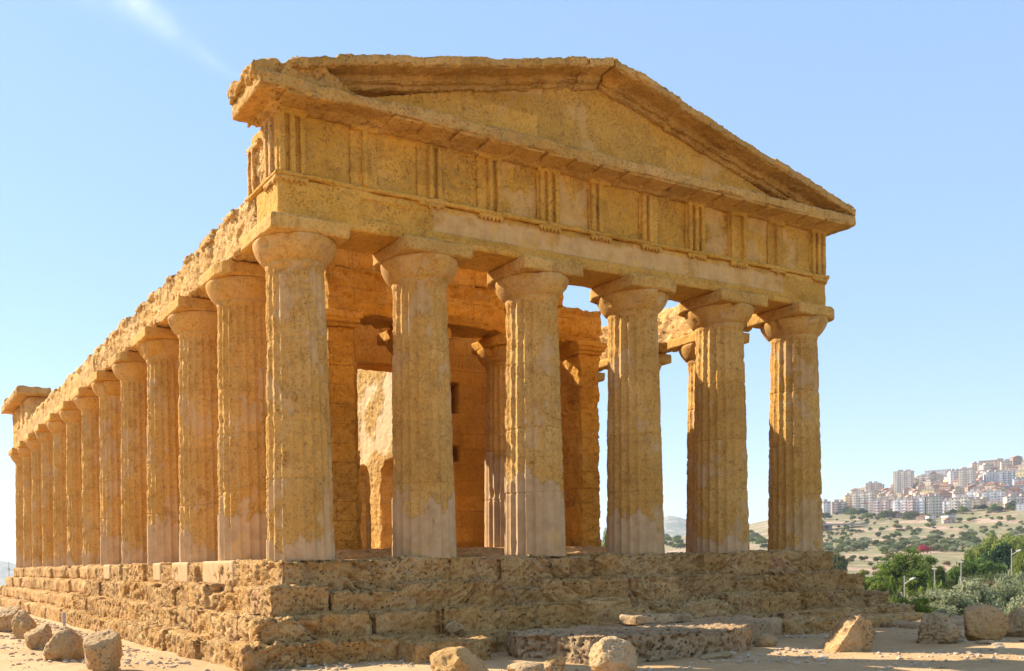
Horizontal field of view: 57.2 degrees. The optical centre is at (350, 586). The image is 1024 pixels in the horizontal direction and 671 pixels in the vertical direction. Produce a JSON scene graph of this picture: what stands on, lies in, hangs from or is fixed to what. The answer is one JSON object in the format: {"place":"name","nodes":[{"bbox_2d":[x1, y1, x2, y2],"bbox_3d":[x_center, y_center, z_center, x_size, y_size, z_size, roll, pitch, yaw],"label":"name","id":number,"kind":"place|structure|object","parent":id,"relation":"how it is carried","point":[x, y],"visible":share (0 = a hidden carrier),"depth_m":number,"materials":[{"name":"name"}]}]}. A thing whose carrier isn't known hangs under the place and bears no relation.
{"place":"outdoors","nodes":[
{"label":"outdoors","id":0,"kind":"place"},
{"bbox_2d":[0,459,1023,670],"bbox_3d":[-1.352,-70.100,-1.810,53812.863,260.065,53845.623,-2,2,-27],"label":"ground","id":1,"kind":"structure","parent":0,"point":[888,641],"depth_m":18.30,"materials":[{"name":"soil"}]},
{"bbox_2d":[0,605,19,631],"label":"boulder","id":2,"kind":"object","parent":1,"relation":"on","point":[7,613],"visible":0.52,"depth_m":27.93,"materials":[{"name":"stone"}]},
{"bbox_2d":[11,609,36,638],"bbox_3d":[-8.939,1.067,25.240,0.720,0.917,0.700,0,2,32],"label":"boulder","id":3,"kind":"object","parent":1,"relation":"on","point":[22,621],"visible":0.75,"depth_m":25.02,"materials":[{"name":"stone"}]},
{"bbox_2d":[24,623,52,649],"bbox_3d":[-7.350,1.214,21.648,0.618,0.718,0.735,-3,2,-45],"label":"boulder","id":4,"kind":"object","parent":1,"relation":"on","point":[39,637],"visible":0.77,"depth_m":21.46,"materials":[{"name":"stone"}]},
{"bbox_2d":[43,626,84,660],"bbox_3d":[-5.931,1.212,18.946,0.770,0.820,0.791,-1,2,14],"label":"boulder","id":5,"kind":"object","parent":1,"relation":"on","point":[64,642],"visible":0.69,"depth_m":18.71,"materials":[{"name":"stone"}]},
{"bbox_2d":[82,629,122,670],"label":"boulder","id":6,"kind":"object","parent":1,"relation":"on","point":[103,651],"visible":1,"depth_m":16.74,"materials":[{"name":"stone"}]},
{"bbox_2d":[397,636,490,663],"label":"foundation block","id":7,"kind":"structure","parent":1,"relation":"on","point":[418,651],"depth_m":17.38,"materials":[{"name":"stone"}]},
{"bbox_2d":[0,53,914,670],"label":"doric temple","id":8,"kind":"structure","parent":1,"relation":"on","point":[328,393],"depth_m":22.18,"materials":[{"name":"stone"}]},
{"bbox_2d":[445,621,464,632],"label":"rock","id":9,"kind":"object","parent":8,"relation":"on","point":[454,627],"visible":1,"depth_m":18.48,"materials":[{"name":"stone"}]},
{"bbox_2d":[429,646,487,670],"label":"boulder","id":10,"kind":"object","parent":1,"relation":"on","point":[459,658],"visible":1,"depth_m":14.05,"materials":[{"name":"stone"}]},
{"bbox_2d":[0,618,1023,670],"bbox_3d":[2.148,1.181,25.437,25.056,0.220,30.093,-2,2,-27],"label":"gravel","id":11,"kind":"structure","parent":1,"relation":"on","point":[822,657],"depth_m":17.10,"materials":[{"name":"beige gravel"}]},
{"bbox_2d":[507,661,541,670],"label":"rock","id":12,"kind":"object","parent":1,"relation":"on","point":[526,666],"visible":1,"depth_m":15.04,"materials":[{"name":"stone"}]},
{"bbox_2d":[507,628,576,658],"bbox_3d":[3.752,1.170,18.090,1.196,0.616,1.434,-2,2,-27],"label":"stone slab","id":13,"kind":"object","parent":1,"relation":"on","point":[534,643],"depth_m":17.79,"materials":[{"name":"beige stone"}]},
{"bbox_2d":[543,655,565,670],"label":"rock","id":14,"kind":"object","parent":1,"relation":"on","point":[554,663],"visible":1,"depth_m":15.53,"materials":[{"name":"stone"}]},
{"bbox_2d":[602,527,606,546],"bbox_3d":[12.305,-0.256,44.350,0.717,5.419,0.706,-1,2,19],"label":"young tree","id":15,"kind":"object","parent":1,"relation":"on","point":[604,541],"visible":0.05,"depth_m":44.27,"materials":[{"name":"green plant"}]},
{"bbox_2d":[589,636,637,670],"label":"boulder","id":16,"kind":"object","parent":1,"relation":"on","point":[611,653],"visible":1,"depth_m":14.68,"materials":[{"name":"stone"}]},
{"bbox_2d":[556,622,751,664],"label":"stone slab","id":17,"kind":"structure","parent":1,"relation":"on","point":[655,643],"depth_m":17.16,"materials":[{"name":"beige stone"}]},
{"bbox_2d":[535,615,781,642],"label":"stone slab","id":18,"kind":"structure","parent":1,"relation":"on","point":[764,625],"depth_m":20.08,"materials":[{"name":"beige stone"}]},
{"bbox_2d":[619,612,693,625],"bbox_3d":[6.758,0.706,20.258,1.782,0.277,0.563,-2,2,-27],"label":"stone slab","id":19,"kind":"object","parent":18,"relation":"on","point":[643,618],"depth_m":20.00,"materials":[{"name":"beige stone"}]},
{"bbox_2d":[699,652,732,659],"bbox_3d":[6.771,1.285,16.996,0.700,0.160,0.450,-2,2,-27],"label":"rock","id":20,"kind":"object","parent":1,"relation":"on","point":[719,655],"visible":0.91,"depth_m":16.86,"materials":[{"name":"stone"}]},
{"bbox_2d":[752,633,777,646],"bbox_3d":[8.525,1.129,18.887,0.426,0.340,0.500,0,2,41],"label":"rock","id":21,"kind":"object","parent":1,"relation":"on","point":[766,640],"visible":0.85,"depth_m":18.76,"materials":[{"name":"stone"}]},
{"bbox_2d":[766,523,864,529],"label":"viaduct","id":22,"kind":"object","parent":1,"relation":"on","point":[830,526],"visible":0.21,"depth_m":895.16,"materials":[{"name":"beige concrete"}]},
{"bbox_2d":[774,607,862,634],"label":"foundation block","id":23,"kind":"structure","parent":1,"relation":"on","point":[815,621],"depth_m":22.29,"materials":[{"name":"stone"}]},
{"bbox_2d":[822,499,830,513],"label":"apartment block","id":24,"kind":"structure","parent":1,"relation":"on","point":[826,505],"depth_m":1110.82,"materials":[{"name":"beige"}]},
{"bbox_2d":[822,512,831,518],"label":"town tree","id":25,"kind":"object","parent":1,"relation":"on","point":[825,515],"visible":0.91,"depth_m":997.41,"materials":[{"name":"green plant"}]},
{"bbox_2d":[831,500,846,513],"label":"apartment block","id":26,"kind":"structure","parent":1,"relation":"on","point":[837,506],"depth_m":1160.19,"materials":[{"name":"beige"}]},
{"bbox_2d":[831,550,847,572],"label":"bush","id":27,"kind":"object","parent":1,"relation":"on","point":[840,562],"visible":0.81,"depth_m":228.60,"materials":[{"name":"green plant"}]},
{"bbox_2d":[822,613,873,651],"bbox_3d":[9.697,0.932,17.931,0.889,0.834,0.723,-1,1,2],"label":"boulder","id":28,"kind":"object","parent":1,"relation":"on","point":[851,632],"visible":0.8,"depth_m":17.69,"materials":[{"name":"stone"}]},
{"bbox_2d":[844,493,851,507],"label":"apartment block","id":29,"kind":"structure","parent":1,"relation":"on","point":[847,497],"depth_m":1166.29,"materials":[{"name":"beige"}]},
{"bbox_2d":[854,508,867,514],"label":"town tree","id":30,"kind":"object","parent":1,"relation":"on","point":[860,511],"visible":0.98,"depth_m":1050.05,"materials":[{"name":"green plant"}]},
{"bbox_2d":[859,569,866,589],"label":"pine tree","id":31,"kind":"object","parent":1,"relation":"on","point":[861,571],"visible":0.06,"depth_m":130.84,"materials":[{"name":"green plant"}]},
{"bbox_2d":[851,489,877,512],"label":"apartment block","id":32,"kind":"structure","parent":1,"relation":"on","point":[858,497],"depth_m":1149.54,"materials":[{"name":"beige"}]},
{"bbox_2d":[866,481,879,493],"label":"apartment block","id":33,"kind":"structure","parent":1,"relation":"on","point":[875,486],"depth_m":1439.80,"materials":[{"name":"beige"}]},
{"bbox_2d":[867,582,882,590],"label":"bush","id":34,"kind":"object","parent":1,"relation":"on","point":[872,587],"visible":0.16,"depth_m":129.02,"materials":[{"name":"green plant"}]},
{"bbox_2d":[864,563,889,590],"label":"pine tree","id":35,"kind":"object","parent":1,"relation":"on","point":[868,580],"visible":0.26,"depth_m":130.97,"materials":[{"name":"green plant"}]},
{"bbox_2d":[872,497,890,514],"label":"apartment block","id":36,"kind":"structure","parent":1,"relation":"on","point":[879,505],"depth_m":1028.17,"materials":[{"name":"beige"}]},
{"bbox_2d":[884,494,896,499],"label":"hillside house","id":37,"kind":"structure","parent":1,"relation":"on","point":[891,496],"depth_m":1170.50,"materials":[{"name":"beige"}]},
{"bbox_2d":[887,574,896,600],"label":"bush","id":38,"kind":"object","parent":1,"relation":"on","point":[892,588],"visible":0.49,"depth_m":111.81,"materials":[{"name":"green plant"}]},
{"bbox_2d":[862,611,928,627],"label":"foundation block","id":39,"kind":"structure","parent":1,"relation":"on","point":[877,620],"depth_m":23.75,"materials":[{"name":"stone"}]},
{"bbox_2d":[892,497,907,512],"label":"apartment block","id":40,"kind":"structure","parent":1,"relation":"on","point":[900,504],"depth_m":1001.57,"materials":[{"name":"beige"}]},
{"bbox_2d":[894,590,905,600],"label":"bush","id":41,"kind":"object","parent":1,"relation":"on","point":[899,595],"visible":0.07,"depth_m":89.58,"materials":[{"name":"green plant"}]},
{"bbox_2d":[893,469,913,493],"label":"apartment block","id":42,"kind":"structure","parent":1,"relation":"on","point":[902,479],"depth_m":1400.35,"materials":[{"name":"beige"}]},
{"bbox_2d":[872,547,936,595],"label":"pine tree","id":43,"kind":"object","parent":1,"relation":"on","point":[900,567],"visible":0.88,"depth_m":127.76,"materials":[{"name":"green plant"}]},
{"bbox_2d":[902,511,917,518],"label":"town tree","id":44,"kind":"object","parent":1,"relation":"on","point":[908,514],"visible":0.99,"depth_m":945.06,"materials":[{"name":"green plant"}]},
{"bbox_2d":[904,576,915,599],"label":"street lamp","id":45,"kind":"object","parent":1,"relation":"on","point":[912,578],"visible":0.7,"depth_m":95.87,"materials":[{"name":"grey metal"}]},
{"bbox_2d":[908,496,915,511],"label":"apartment block","id":46,"kind":"structure","parent":1,"relation":"on","point":[911,503],"depth_m":986.70,"materials":[{"name":"beige"}]},
{"bbox_2d":[894,595,936,612],"bbox_3d":[17.276,0.690,28.151,1.181,0.874,1.331,-1,2,22],"label":"olive tree","id":47,"kind":"object","parent":1,"relation":"on","point":[920,604],"visible":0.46,"depth_m":27.81,"materials":[{"name":"green plant"}]},
{"bbox_2d":[913,495,925,515],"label":"apartment block","id":48,"kind":"structure","parent":1,"relation":"on","point":[920,504],"depth_m":982.55,"materials":[{"name":"beige"}]},
{"bbox_2d":[881,615,963,628],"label":"foundation block","id":49,"kind":"structure","parent":1,"relation":"on","point":[957,620],"depth_m":23.20,"materials":[{"name":"stone"}]},
{"bbox_2d":[917,586,927,596],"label":"bush","id":50,"kind":"object","parent":1,"relation":"on","point":[921,592],"visible":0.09,"depth_m":106.86,"materials":[{"name":"green plant"}]},
{"bbox_2d":[918,544,930,553],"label":"flowering shrub","id":51,"kind":"object","parent":1,"relation":"on","point":[923,548],"visible":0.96,"depth_m":473.56,"materials":[{"name":"pink plant"}]},
{"bbox_2d":[918,474,932,482],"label":"apartment block","id":52,"kind":"structure","parent":1,"relation":"on","point":[922,478],"depth_m":1494.16,"materials":[{"name":"beige"}]},
{"bbox_2d":[923,480,933,486],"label":"hillside house","id":53,"kind":"structure","parent":1,"relation":"on","point":[928,482],"depth_m":1471.36,"materials":[{"name":"beige paint"}]},
{"bbox_2d":[907,554,951,594],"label":"pine tree","id":54,"kind":"object","parent":1,"relation":"on","point":[940,572],"visible":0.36,"depth_m":132.62,"materials":[{"name":"green plant"}]},
{"bbox_2d":[922,487,936,493],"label":"hillside house","id":55,"kind":"structure","parent":1,"relation":"on","point":[930,489],"depth_m":1228.66,"materials":[{"name":"beige"}]},
{"bbox_2d":[926,576,933,589],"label":"bush","id":56,"kind":"object","parent":1,"relation":"on","point":[929,584],"visible":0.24,"depth_m":118.38,"materials":[{"name":"green plant"}]},
{"bbox_2d":[926,494,942,514],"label":"apartment block","id":57,"kind":"structure","parent":1,"relation":"on","point":[933,505],"depth_m":975.96,"materials":[{"name":"beige paint"}]},
{"bbox_2d":[930,530,945,535],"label":"grove tree","id":58,"kind":"object","parent":1,"relation":"on","point":[937,532],"visible":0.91,"depth_m":710.86,"materials":[{"name":"green plant"}]},
{"bbox_2d":[916,612,961,643],"bbox_3d":[12.312,0.884,19.180,0.797,0.740,0.950,0,2,43],"label":"boulder","id":59,"kind":"object","parent":1,"relation":"on","point":[938,628],"visible":0.96,"depth_m":18.90,"materials":[{"name":"stone"}]},
{"bbox_2d":[925,469,954,474],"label":"long building","id":60,"kind":"structure","parent":1,"relation":"on","point":[942,471],"depth_m":1626.94,"materials":[{"name":"beige"}]},
{"bbox_2d":[933,581,947,592],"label":"bush","id":61,"kind":"object","parent":1,"relation":"on","point":[940,584],"visible":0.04,"depth_m":99.31,"materials":[{"name":"green plant"}]},
{"bbox_2d":[906,589,979,616],"bbox_3d":[19.488,1.129,30.394,3.124,2.121,3.079,0,2,24],"label":"olive tree","id":62,"kind":"object","parent":1,"relation":"on","point":[951,603],"visible":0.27,"depth_m":29.77,"materials":[{"name":"green plant"}]},
{"bbox_2d":[940,491,951,500],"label":"hillside house","id":63,"kind":"structure","parent":1,"relation":"on","point":[946,494],"depth_m":1120.93,"materials":[{"name":"brown concrete"}]},
{"bbox_2d":[942,498,950,512],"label":"apartment block","id":64,"kind":"structure","parent":1,"relation":"on","point":[946,504],"depth_m":1020.30,"materials":[{"name":"beige paint"}]},
{"bbox_2d":[939,484,954,489],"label":"hillside house","id":65,"kind":"structure","parent":1,"relation":"on","point":[945,486],"depth_m":1220.54,"materials":[{"name":"pink paint"}]},
{"bbox_2d":[946,575,958,591],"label":"bush","id":66,"kind":"object","parent":1,"relation":"on","point":[954,583],"visible":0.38,"depth_m":141.91,"materials":[{"name":"green plant"}]},
{"bbox_2d":[948,469,957,483],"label":"apartment block","id":67,"kind":"structure","parent":1,"relation":"on","point":[953,474],"depth_m":1305.91,"materials":[{"name":"beige"}]},
{"bbox_2d":[949,489,963,494],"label":"hillside house","id":68,"kind":"structure","parent":1,"relation":"on","point":[956,491],"depth_m":1149.18,"materials":[{"name":"beige"}]},
{"bbox_2d":[950,495,971,512],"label":"apartment block","id":69,"kind":"structure","parent":1,"relation":"on","point":[958,502],"depth_m":984.28,"materials":[{"name":"beige"}]},
{"bbox_2d":[947,559,979,585],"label":"umbrella pine","id":70,"kind":"object","parent":1,"relation":"on","point":[953,573],"visible":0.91,"depth_m":136.38,"materials":[{"name":"plant"}]},
{"bbox_2d":[957,506,969,513],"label":"town tree","id":71,"kind":"object","parent":1,"relation":"on","point":[962,509],"visible":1,"depth_m":959.76,"materials":[{"name":"green plant"}]},
{"bbox_2d":[958,467,975,490],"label":"apartment block","id":72,"kind":"structure","parent":1,"relation":"on","point":[965,476],"depth_m":1268.61,"materials":[{"name":"beige concrete"}]},
{"bbox_2d":[963,548,975,562],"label":"leafy tree","id":73,"kind":"object","parent":1,"relation":"on","point":[968,556],"visible":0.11,"depth_m":186.06,"materials":[{"name":"green plant"}]},
{"bbox_2d":[966,489,981,498],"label":"apartment block","id":74,"kind":"structure","parent":1,"relation":"on","point":[972,493],"depth_m":1106.17,"materials":[{"name":"beige"}]},
{"bbox_2d":[967,571,985,588],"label":"bush","id":75,"kind":"object","parent":1,"relation":"on","point":[974,576],"visible":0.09,"depth_m":106.94,"materials":[{"name":"green plant"}]},
{"bbox_2d":[972,497,980,509],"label":"apartment block","id":76,"kind":"structure","parent":1,"relation":"on","point":[977,501],"depth_m":1039.09,"materials":[{"name":"beige"}]},
{"bbox_2d":[967,481,987,485],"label":"apartment block","id":77,"kind":"structure","parent":1,"relation":"on","point":[975,483],"depth_m":1252.52,"materials":[{"name":"beige paint"}]},
{"bbox_2d":[971,533,997,557],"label":"leafy tree","id":78,"kind":"object","parent":1,"relation":"on","point":[985,545],"visible":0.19,"depth_m":249.77,"materials":[{"name":"green plant"}]},
{"bbox_2d":[974,640,995,643],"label":"rock","id":79,"kind":"object","parent":1,"relation":"on","point":[985,641],"visible":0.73,"depth_m":18.52,"materials":[{"name":"stone"}]},
{"bbox_2d":[980,497,989,504],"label":"hillside house","id":80,"kind":"structure","parent":1,"relation":"on","point":[984,500],"depth_m":1039.28,"materials":[{"name":"beige"}]},
{"bbox_2d":[953,577,1017,613],"bbox_3d":[24.041,2.166,34.405,4.868,5.092,4.864,-1,1,12],"label":"olive tree","id":81,"kind":"object","parent":1,"relation":"on","point":[978,594],"visible":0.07,"depth_m":34.47,"materials":[{"name":"green plant"}]},
{"bbox_2d":[965,557,1006,579],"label":"umbrella pine","id":82,"kind":"object","parent":1,"relation":"on","point":[985,566],"visible":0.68,"depth_m":142.18,"materials":[{"name":"plant"}]},
{"bbox_2d":[963,604,1009,640],"bbox_3d":[13.511,0.794,19.524,0.828,0.880,0.935,0,2,27],"label":"boulder","id":83,"kind":"object","parent":1,"relation":"on","point":[985,622],"visible":0.93,"depth_m":19.26,"materials":[{"name":"stone"}]},
{"bbox_2d":[979,463,993,470],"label":"hillside house","id":84,"kind":"structure","parent":1,"relation":"on","point":[985,466],"depth_m":1438.89,"materials":[{"name":"beige"}]},
{"bbox_2d":[985,572,994,583],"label":"bush","id":85,"kind":"object","parent":1,"relation":"on","point":[990,576],"visible":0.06,"depth_m":138.65,"materials":[{"name":"green plant"}]},
{"bbox_2d":[983,470,999,482],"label":"apartment block","id":86,"kind":"structure","parent":1,"relation":"on","point":[990,476],"depth_m":1257.62,"materials":[{"name":"beige concrete"}]},
{"bbox_2d":[979,459,1003,468],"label":"long building","id":87,"kind":"structure","parent":1,"relation":"on","point":[996,463],"depth_m":1469.80,"materials":[{"name":"beige"}]},
{"bbox_2d":[984,482,998,489],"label":"hillside house","id":88,"kind":"structure","parent":1,"relation":"on","point":[989,485],"depth_m":1119.74,"materials":[{"name":"brown tile"}]},
{"bbox_2d":[982,579,1001,592],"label":"bush","id":89,"kind":"object","parent":1,"relation":"on","point":[988,581],"visible":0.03,"depth_m":94.72,"materials":[{"name":"green plant"}]},
{"bbox_2d":[981,489,1006,502],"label":"apartment block","id":90,"kind":"structure","parent":1,"relation":"on","point":[998,494],"depth_m":1067.83,"materials":[{"name":"beige"}]},
{"bbox_2d":[976,541,1015,575],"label":"leafy tree","id":91,"kind":"object","parent":1,"relation":"on","point":[1000,554],"visible":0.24,"depth_m":174.56,"materials":[{"name":"green plant"}]},
{"bbox_2d":[991,506,1005,511],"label":"town tree","id":92,"kind":"object","parent":1,"relation":"on","point":[998,508],"visible":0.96,"depth_m":931.09,"materials":[{"name":"green plant"}]},
{"bbox_2d":[983,531,1023,556],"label":"leafy tree","id":93,"kind":"object","parent":1,"relation":"on","point":[1014,542],"visible":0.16,"depth_m":242.27,"materials":[{"name":"green plant"}]},
{"bbox_2d":[988,579,1023,610],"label":"olive tree","id":94,"kind":"object","parent":1,"relation":"on","point":[1004,597],"visible":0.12,"depth_m":40.65,"materials":[{"name":"green plant"}]},
{"bbox_2d":[1000,460,1011,469],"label":"hillside house","id":95,"kind":"structure","parent":1,"relation":"on","point":[1004,464],"depth_m":1440.90,"materials":[{"name":"beige"}]},
{"bbox_2d":[999,469,1015,484],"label":"apartment block","id":96,"kind":"structure","parent":1,"relation":"on","point":[1006,476],"depth_m":1210.77,"materials":[{"name":"beige concrete"}]},
{"bbox_2d":[993,569,1023,589],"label":"bush","id":97,"kind":"object","parent":1,"relation":"on","point":[1004,578],"visible":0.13,"depth_m":101.62,"materials":[{"name":"green plant"}]},
{"bbox_2d":[1002,494,1023,503],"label":"apartment block","id":98,"kind":"structure","parent":1,"relation":"on","point":[1011,497],"depth_m":950.71,"materials":[{"name":"beige"}]},
{"bbox_2d":[1004,586,1023,615],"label":"olive tree","id":99,"kind":"object","parent":1,"relation":"on","point":[1019,603],"visible":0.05,"depth_m":31.68,"materials":[{"name":"green plant"}]},
{"bbox_2d":[1006,605,1023,636],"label":"boulder","id":100,"kind":"object","parent":1,"relation":"on","point":[1016,622],"visible":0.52,"depth_m":20.06,"materials":[{"name":"stone"}]},
{"bbox_2d":[1009,455,1021,465],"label":"hillside house","id":101,"kind":"structure","parent":1,"relation":"on","point":[1016,460],"depth_m":1462.81,"materials":[{"name":"brown concrete"}]},
{"bbox_2d":[1010,487,1022,494],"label":"hillside house","id":102,"kind":"structure","parent":1,"relation":"on","point":[1016,490],"depth_m":1077.61,"materials":[{"name":"pink tile"}]},
{"bbox_2d":[1010,544,1023,577],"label":"leafy tree","id":103,"kind":"object","parent":1,"relation":"on","point":[1018,562],"visible":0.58,"depth_m":161.34,"materials":[{"name":"green plant"}]},
{"bbox_2d":[1012,477,1023,484],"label":"apartment block","id":104,"kind":"structure","parent":1,"relation":"on","point":[1016,479],"depth_m":1155.43,"materials":[{"name":"beige"}]},
{"bbox_2d":[1013,573,1023,584],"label":"bush","id":105,"kind":"object","parent":1,"relation":"on","point":[1017,576],"visible":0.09,"depth_m":133.85,"materials":[{"name":"green plant"}]},
{"bbox_2d":[1014,468,1023,476],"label":"hillside house","id":106,"kind":"structure","parent":1,"relation":"on","point":[1019,472],"depth_m":1310.42,"materials":[{"name":"beige concrete"}]},
{"bbox_2d":[1015,503,1023,510],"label":"hillside house","id":107,"kind":"structure","parent":1,"relation":"on","point":[1019,506],"depth_m":914.88,"materials":[{"name":"beige"}]},
{"bbox_2d":[0,0,1023,563],"label":"sky","id":108,"kind":"structure","parent":0,"point":[122,148],"materials":[{"name":"blue"}]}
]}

